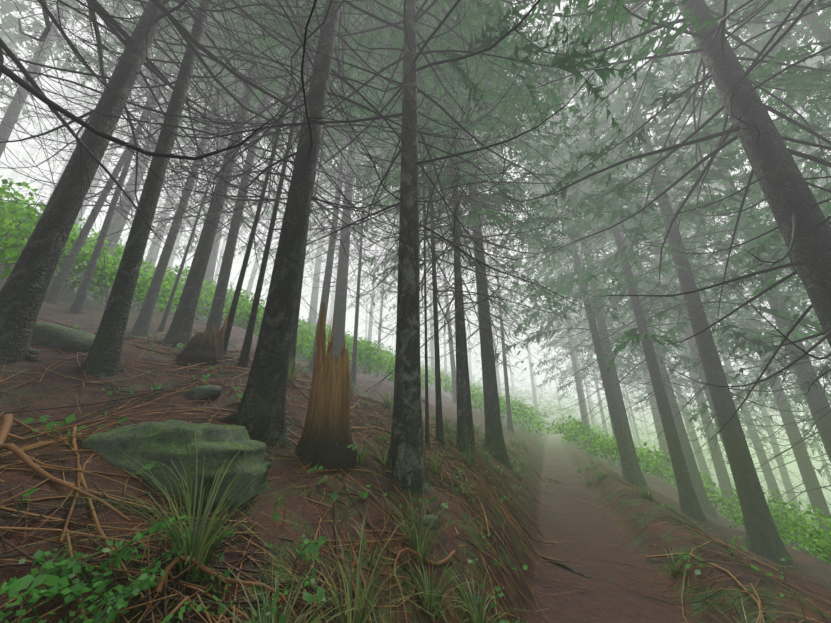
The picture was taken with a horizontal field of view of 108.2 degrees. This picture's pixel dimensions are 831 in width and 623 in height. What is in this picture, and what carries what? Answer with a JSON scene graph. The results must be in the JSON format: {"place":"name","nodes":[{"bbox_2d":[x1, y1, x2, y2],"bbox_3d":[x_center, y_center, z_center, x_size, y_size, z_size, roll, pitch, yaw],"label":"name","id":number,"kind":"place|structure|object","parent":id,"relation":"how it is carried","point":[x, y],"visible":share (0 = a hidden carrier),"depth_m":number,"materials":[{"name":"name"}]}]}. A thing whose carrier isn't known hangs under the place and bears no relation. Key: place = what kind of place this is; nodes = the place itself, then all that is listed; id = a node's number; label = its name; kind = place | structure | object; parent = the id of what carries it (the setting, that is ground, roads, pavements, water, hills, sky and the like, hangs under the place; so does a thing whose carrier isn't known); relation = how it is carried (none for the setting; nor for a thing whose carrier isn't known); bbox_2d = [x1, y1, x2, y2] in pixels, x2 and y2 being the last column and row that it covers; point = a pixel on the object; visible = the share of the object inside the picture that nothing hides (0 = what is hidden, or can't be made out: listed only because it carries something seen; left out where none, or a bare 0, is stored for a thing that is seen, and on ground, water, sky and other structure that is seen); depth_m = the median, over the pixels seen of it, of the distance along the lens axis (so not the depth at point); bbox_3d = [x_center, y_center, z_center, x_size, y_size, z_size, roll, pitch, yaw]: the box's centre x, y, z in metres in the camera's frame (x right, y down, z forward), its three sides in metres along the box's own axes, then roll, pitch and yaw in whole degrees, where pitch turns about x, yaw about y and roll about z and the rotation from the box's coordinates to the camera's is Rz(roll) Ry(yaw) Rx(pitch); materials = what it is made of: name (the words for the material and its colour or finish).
{"place":"outdoors","nodes":[
{"label":"outdoors","id":0,"kind":"place"},
{"bbox_2d":[0,137,830,622],"bbox_3d":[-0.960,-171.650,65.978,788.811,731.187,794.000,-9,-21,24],"label":"ground","id":1,"kind":"structure","parent":0,"point":[612,595],"depth_m":2.74,"materials":[{"name":"brown soil"}]},
{"bbox_2d":[0,29,43,71],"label":"spruce","id":2,"kind":"object","parent":1,"relation":"on","point":[6,39],"visible":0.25,"depth_m":10.58,"materials":[{"name":"grey plant"}]},
{"bbox_2d":[0,0,111,152],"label":"spruce","id":3,"kind":"object","parent":1,"relation":"on","point":[21,38],"visible":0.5,"depth_m":9.08,"materials":[{"name":"grey plant"}]},
{"bbox_2d":[31,322,95,351],"bbox_3d":[-3.498,0.297,2.959,0.650,0.326,0.424,6,-20,-16],"label":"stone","id":4,"kind":"object","parent":1,"relation":"on","point":[51,335],"visible":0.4,"depth_m":2.83,"materials":[{"name":"stone"}]},
{"bbox_2d":[0,414,141,543],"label":"fallen branch","id":5,"kind":"object","parent":1,"relation":"on","point":[6,426],"visible":0.98,"depth_m":1.42,"materials":[{"name":"brown wood"}]},
{"bbox_2d":[0,0,149,177],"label":"spruce","id":6,"kind":"object","parent":1,"relation":"on","point":[10,116],"visible":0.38,"depth_m":8.06,"materials":[{"name":"grey plant"}]},
{"bbox_2d":[0,0,265,304],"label":"spruce","id":7,"kind":"object","parent":1,"relation":"on","point":[52,295],"visible":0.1,"depth_m":6.32,"materials":[{"name":"grey plant"}]},
{"bbox_2d":[0,0,267,313],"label":"spruce","id":8,"kind":"object","parent":1,"relation":"on","point":[77,306],"visible":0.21,"depth_m":6.32,"materials":[{"name":"grey plant"}]},
{"bbox_2d":[36,29,245,287],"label":"spruce","id":9,"kind":"object","parent":1,"relation":"on","point":[118,224],"visible":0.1,"depth_m":10.45,"materials":[{"name":"grey plant"}]},
{"bbox_2d":[82,420,271,506],"bbox_3d":[-1.412,0.953,1.820,1.044,0.560,0.580,2,-20,-5],"label":"mossy boulder","id":10,"kind":"object","parent":1,"relation":"on","point":[164,443],"visible":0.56,"depth_m":1.67,"materials":[{"name":"green stone"}]},
{"bbox_2d":[19,0,335,336],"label":"spruce","id":11,"kind":"object","parent":1,"relation":"on","point":[141,326],"visible":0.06,"depth_m":6.51,"materials":[{"name":"grey plant"}]},
{"bbox_2d":[0,0,379,363],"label":"spruce","id":12,"kind":"object","parent":1,"relation":"on","point":[23,291],"visible":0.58,"depth_m":3.00,"materials":[{"name":"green plant"}]},
{"bbox_2d":[93,19,292,330],"bbox_3d":[-5.341,-5.606,8.486,4.302,13.822,5.031,-9,-21,24],"label":"spruce","id":13,"kind":"object","parent":1,"relation":"on","point":[165,316],"visible":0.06,"depth_m":7.03,"materials":[{"name":"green plant"}]},
{"bbox_2d":[0,0,390,379],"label":"spruce","id":14,"kind":"object","parent":1,"relation":"on","point":[103,359],"visible":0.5,"depth_m":3.32,"materials":[{"name":"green plant"}]},
{"bbox_2d":[0,0,398,352],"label":"spruce","id":15,"kind":"object","parent":1,"relation":"on","point":[233,308],"visible":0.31,"depth_m":4.77,"materials":[{"name":"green plant"}]},
{"bbox_2d":[0,0,399,245],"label":"spruce","id":16,"kind":"object","parent":1,"relation":"on","point":[106,17],"visible":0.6,"depth_m":3.55,"materials":[{"name":"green plant"}]},
{"bbox_2d":[175,315,226,366],"bbox_3d":[-2.538,0.432,3.630,0.509,0.884,0.502,-9,-21,24],"label":"broken snag","id":17,"kind":"object","parent":1,"relation":"on","point":[204,346],"visible":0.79,"depth_m":3.48,"materials":[{"name":"brown wood"}]},
{"bbox_2d":[187,385,221,399],"bbox_3d":[-1.914,0.748,2.712,0.288,0.161,0.212,-9,-21,24],"label":"stone","id":18,"kind":"object","parent":1,"relation":"on","point":[209,391],"visible":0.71,"depth_m":2.65,"materials":[{"name":"grey stone"}]},
{"bbox_2d":[65,0,355,335],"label":"spruce","id":19,"kind":"object","parent":1,"relation":"on","point":[216,312],"visible":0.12,"depth_m":6.56,"materials":[{"name":"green plant"}]},
{"bbox_2d":[45,0,385,348],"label":"spruce","id":20,"kind":"object","parent":1,"relation":"on","point":[180,329],"visible":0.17,"depth_m":5.53,"materials":[{"name":"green plant"}]},
{"bbox_2d":[146,108,284,312],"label":"spruce","id":21,"kind":"object","parent":1,"relation":"on","point":[210,269],"visible":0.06,"depth_m":14.21,"materials":[{"name":"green plant"}]},
{"bbox_2d":[153,555,299,622],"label":"fallen branch","id":22,"kind":"object","parent":1,"relation":"on","point":[203,568],"visible":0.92,"depth_m":1.16,"materials":[{"name":"brown wood"}]},
{"bbox_2d":[0,467,528,622],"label":"forest herbs","id":23,"kind":"object","parent":1,"relation":"on","point":[14,587],"visible":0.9,"depth_m":0.97,"materials":[{"name":"green plant"}]},
{"bbox_2d":[124,0,445,366],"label":"spruce","id":24,"kind":"object","parent":1,"relation":"on","point":[245,352],"visible":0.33,"depth_m":4.77,"materials":[{"name":"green plant"}]},
{"bbox_2d":[44,50,525,353],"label":"spruce trees","id":25,"kind":"object","parent":1,"relation":"on","point":[93,189],"visible":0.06,"depth_m":20.96,"materials":[{"name":"plant"}]},
{"bbox_2d":[38,0,535,449],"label":"spruce","id":26,"kind":"object","parent":1,"relation":"on","point":[261,405],"visible":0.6,"depth_m":3.29,"materials":[{"name":"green plant"}]},
{"bbox_2d":[132,0,479,372],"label":"spruce","id":27,"kind":"object","parent":1,"relation":"on","point":[297,310],"visible":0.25,"depth_m":5.32,"materials":[{"name":"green plant"}]},
{"bbox_2d":[256,149,365,326],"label":"tree","id":28,"kind":"object","parent":1,"relation":"on","point":[314,295],"visible":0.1,"depth_m":20.66,"materials":[{"name":"grey plant"}]},
{"bbox_2d":[238,70,399,370],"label":"spruce","id":29,"kind":"object","parent":1,"relation":"on","point":[328,271],"visible":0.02,"depth_m":9.70,"materials":[{"name":"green plant"}]},
{"bbox_2d":[295,302,358,472],"bbox_3d":[-0.823,0.721,2.905,0.610,1.796,0.606,-9,-21,24],"label":"broken snag","id":30,"kind":"object","parent":1,"relation":"on","point":[327,428],"visible":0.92,"depth_m":2.70,"materials":[{"name":"brown wood"}]},
{"bbox_2d":[249,75,419,359],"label":"spruce","id":31,"kind":"object","parent":1,"relation":"on","point":[339,311],"visible":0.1,"depth_m":9.84,"materials":[{"name":"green plant"}]},
{"bbox_2d":[85,0,639,494],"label":"spruce","id":32,"kind":"object","parent":1,"relation":"on","point":[407,462],"visible":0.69,"depth_m":4.30,"materials":[{"name":"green plant"}]},
{"bbox_2d":[308,115,428,382],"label":"spruce","id":33,"kind":"object","parent":1,"relation":"on","point":[354,359],"visible":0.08,"depth_m":10.67,"materials":[{"name":"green plant"}]},
{"bbox_2d":[0,350,786,622],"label":"grass tufts","id":34,"kind":"object","parent":1,"relation":"on","point":[196,546],"visible":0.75,"depth_m":1.40,"materials":[{"name":"green plant"}]},
{"bbox_2d":[0,78,802,509],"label":"trees","id":35,"kind":"object","parent":1,"relation":"on","point":[388,298],"depth_m":40.45,"materials":[{"name":"plant"}]},
{"bbox_2d":[352,526,455,622],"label":"fallen branch","id":36,"kind":"object","parent":1,"relation":"on","point":[442,561],"visible":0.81,"depth_m":1.84,"materials":[{"name":"brown wood"}]},
{"bbox_2d":[1,123,828,498],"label":"trees","id":37,"kind":"object","parent":1,"relation":"on","point":[47,173],"depth_m":48.55,"materials":[{"name":"grey plant"}]},
{"bbox_2d":[0,48,829,502],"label":"spruce trees","id":38,"kind":"object","parent":1,"relation":"on","point":[496,330],"visible":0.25,"depth_m":42.87,"materials":[{"name":"grey plant"}]},
{"bbox_2d":[0,263,830,622],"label":"fallen twigs","id":39,"kind":"object","parent":1,"relation":"on","point":[370,405],"visible":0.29,"depth_m":2.13,"materials":[{"name":"brown wood"}]},
{"bbox_2d":[0,175,830,562],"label":"understory shrubs","id":40,"kind":"object","parent":1,"relation":"on","point":[812,537],"visible":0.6,"depth_m":10.51,"materials":[{"name":"green plant"}]},
{"bbox_2d":[18,300,812,622],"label":"plants","id":41,"kind":"object","parent":1,"relation":"on","point":[312,550],"visible":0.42,"depth_m":2.05,"materials":[{"name":"green plant"}]},
{"bbox_2d":[0,0,830,530],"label":"spruce stand","id":42,"kind":"object","parent":1,"relation":"on","point":[700,458],"depth_m":24.29,"materials":[{"name":"grey plant"}]},
{"bbox_2d":[272,0,572,446],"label":"spruce","id":43,"kind":"object","parent":1,"relation":"on","point":[398,43],"visible":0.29,"depth_m":5.60,"materials":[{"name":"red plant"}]},
{"bbox_2d":[351,154,497,350],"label":"spruce","id":44,"kind":"object","parent":1,"relation":"on","point":[392,256],"visible":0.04,"depth_m":14.16,"materials":[{"name":"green plant"}]},
{"bbox_2d":[261,0,592,454],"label":"spruce","id":45,"kind":"object","parent":1,"relation":"on","point":[468,393],"visible":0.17,"depth_m":6.22,"materials":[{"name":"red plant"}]},
{"bbox_2d":[286,0,573,444],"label":"spruce","id":46,"kind":"object","parent":1,"relation":"on","point":[439,415],"visible":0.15,"depth_m":5.93,"materials":[{"name":"green plant"}]},
{"bbox_2d":[423,514,438,528],"bbox_3d":[0.113,1.742,2.467,0.166,0.141,0.241,-1,-20,4],"label":"stone","id":47,"kind":"object","parent":1,"relation":"on","point":[428,519],"visible":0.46,"depth_m":2.40,"materials":[{"name":"stone"}]},
{"bbox_2d":[420,182,473,403],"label":"spruce","id":48,"kind":"object","parent":1,"relation":"on","point":[452,359],"visible":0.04,"depth_m":16.82,"materials":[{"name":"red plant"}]},
{"bbox_2d":[98,171,828,462],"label":"trees","id":49,"kind":"object","parent":1,"relation":"on","point":[122,234],"visible":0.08,"depth_m":61.36,"materials":[{"name":"plant"}]},
{"bbox_2d":[103,67,830,467],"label":"spruce trees","id":50,"kind":"object","parent":1,"relation":"on","point":[153,251],"visible":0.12,"depth_m":15.81,"materials":[{"name":"grey plant"}]},
{"bbox_2d":[336,0,625,458],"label":"spruce","id":51,"kind":"object","parent":1,"relation":"on","point":[462,422],"visible":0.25,"depth_m":5.83,"materials":[{"name":"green plant"}]},
{"bbox_2d":[347,3,636,475],"bbox_3d":[1.757,-6.451,9.717,7.063,21.278,6.204,9,-22,-25],"label":"spruce","id":52,"kind":"object","parent":1,"relation":"on","point":[493,429],"visible":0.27,"depth_m":7.59,"materials":[{"name":"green plant"}]},
{"bbox_2d":[450,147,555,431],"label":"spruce","id":53,"kind":"object","parent":1,"relation":"on","point":[509,417],"visible":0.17,"depth_m":14.84,"materials":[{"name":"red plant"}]},
{"bbox_2d":[538,335,574,422],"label":"spruce","id":54,"kind":"object","parent":1,"relation":"on","point":[555,381],"visible":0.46,"depth_m":39.45,"materials":[{"name":"green plant"}]},
{"bbox_2d":[522,469,613,581],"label":"trail roots","id":55,"kind":"object","parent":1,"relation":"on","point":[570,569],"visible":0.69,"depth_m":3.21,"materials":[{"name":"brown plant"}]},
{"bbox_2d":[512,170,636,450],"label":"spruce","id":56,"kind":"object","parent":1,"relation":"on","point":[579,394],"visible":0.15,"depth_m":19.13,"materials":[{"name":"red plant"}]},
{"bbox_2d":[527,202,634,436],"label":"spruce","id":57,"kind":"object","parent":1,"relation":"on","point":[565,375],"visible":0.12,"depth_m":22.97,"materials":[{"name":"green plant"}]},
{"bbox_2d":[563,302,625,439],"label":"spruce","id":58,"kind":"object","parent":1,"relation":"on","point":[602,416],"visible":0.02,"depth_m":27.27,"materials":[{"name":"green plant"}]},
{"bbox_2d":[536,204,682,467],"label":"spruce","id":59,"kind":"object","parent":1,"relation":"on","point":[556,342],"visible":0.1,"depth_m":16.91,"materials":[{"name":"green plant"}]},
{"bbox_2d":[496,49,729,485],"bbox_3d":[6.947,-4.417,13.123,7.027,21.958,6.975,13,-23,-32],"label":"spruce","id":60,"kind":"object","parent":1,"relation":"on","point":[606,346],"visible":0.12,"depth_m":11.29,"materials":[{"name":"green plant"}]},
{"bbox_2d":[488,42,748,486],"bbox_3d":[6.254,-4.148,12.074,6.699,20.491,6.792,6,-20,-16],"label":"spruce","id":61,"kind":"object","parent":1,"relation":"on","point":[629,473],"visible":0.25,"depth_m":10.36,"materials":[{"name":"green plant"}]},
{"bbox_2d":[438,0,830,461],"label":"spruce","id":62,"kind":"object","parent":1,"relation":"on","point":[803,223],"visible":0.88,"depth_m":4.95,"materials":[{"name":"green plant"}]},
{"bbox_2d":[577,206,710,481],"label":"spruce","id":63,"kind":"object","parent":1,"relation":"on","point":[658,427],"visible":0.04,"depth_m":16.94,"materials":[{"name":"green plant"}]},
{"bbox_2d":[602,249,697,459],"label":"spruce","id":64,"kind":"object","parent":1,"relation":"on","point":[639,386],"visible":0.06,"depth_m":22.66,"materials":[{"name":"green plant"}]},
{"bbox_2d":[518,16,827,520],"bbox_3d":[7.032,-4.396,10.076,6.001,20.484,6.488,3,-20,-10],"label":"spruce","id":65,"kind":"object","parent":1,"relation":"on","point":[689,503],"visible":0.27,"depth_m":8.87,"materials":[{"name":"green plant"}]},
{"bbox_2d":[562,91,789,516],"bbox_3d":[9.776,-2.801,13.692,6.689,21.400,7.046,-9,-21,24],"label":"spruce","id":66,"kind":"object","parent":1,"relation":"on","point":[700,491],"visible":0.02,"depth_m":11.51,"materials":[{"name":"plant"}]},
{"bbox_2d":[550,0,830,564],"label":"spruce","id":67,"kind":"object","parent":1,"relation":"on","point":[763,537],"visible":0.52,"depth_m":7.38,"materials":[{"name":"green plant"}]},
{"bbox_2d":[591,92,828,459],"bbox_3d":[10.680,-1.962,12.793,7.037,20.512,7.028,-9,-21,24],"label":"spruce","id":68,"kind":"object","parent":1,"relation":"on","point":[691,343],"visible":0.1,"depth_m":11.60,"materials":[{"name":"green plant"}]},
{"bbox_2d":[615,171,813,524],"bbox_3d":[13.870,0.030,15.637,5.810,19.744,6.875,4,-20,-12],"label":"spruce","id":69,"kind":"object","parent":1,"relation":"on","point":[723,478],"visible":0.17,"depth_m":13.94,"materials":[{"name":"green plant"}]},
{"bbox_2d":[627,33,830,504],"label":"spruce","id":70,"kind":"object","parent":1,"relation":"on","point":[823,423],"visible":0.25,"depth_m":8.32,"materials":[{"name":"green plant"}]},
{"bbox_2d":[656,113,830,538],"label":"spruce","id":71,"kind":"object","parent":1,"relation":"on","point":[810,481],"visible":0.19,"depth_m":11.32,"materials":[{"name":"green plant"}]},
{"bbox_2d":[673,233,830,539],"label":"spruce","id":72,"kind":"object","parent":1,"relation":"on","point":[753,436],"visible":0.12,"depth_m":15.42,"materials":[{"name":"green plant"}]},
{"bbox_2d":[689,0,830,408],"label":"spruce","id":73,"kind":"object","parent":1,"relation":"on","point":[814,22],"visible":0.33,"depth_m":6.47,"materials":[{"name":"green plant"}]},
{"bbox_2d":[748,166,830,477],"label":"spruce","id":74,"kind":"object","parent":1,"relation":"on","point":[811,421],"visible":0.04,"depth_m":12.95,"materials":[{"name":"green plant"}]},
{"bbox_2d":[782,53,830,386],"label":"spruce","id":75,"kind":"object","parent":1,"relation":"on","point":[809,62],"visible":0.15,"depth_m":9.96,"materials":[{"name":"green plant"}]},
{"bbox_2d":[0,0,830,241],"label":"sky","id":76,"kind":"structure","parent":0,"point":[97,223],"materials":[{"name":"white"}]}
]}

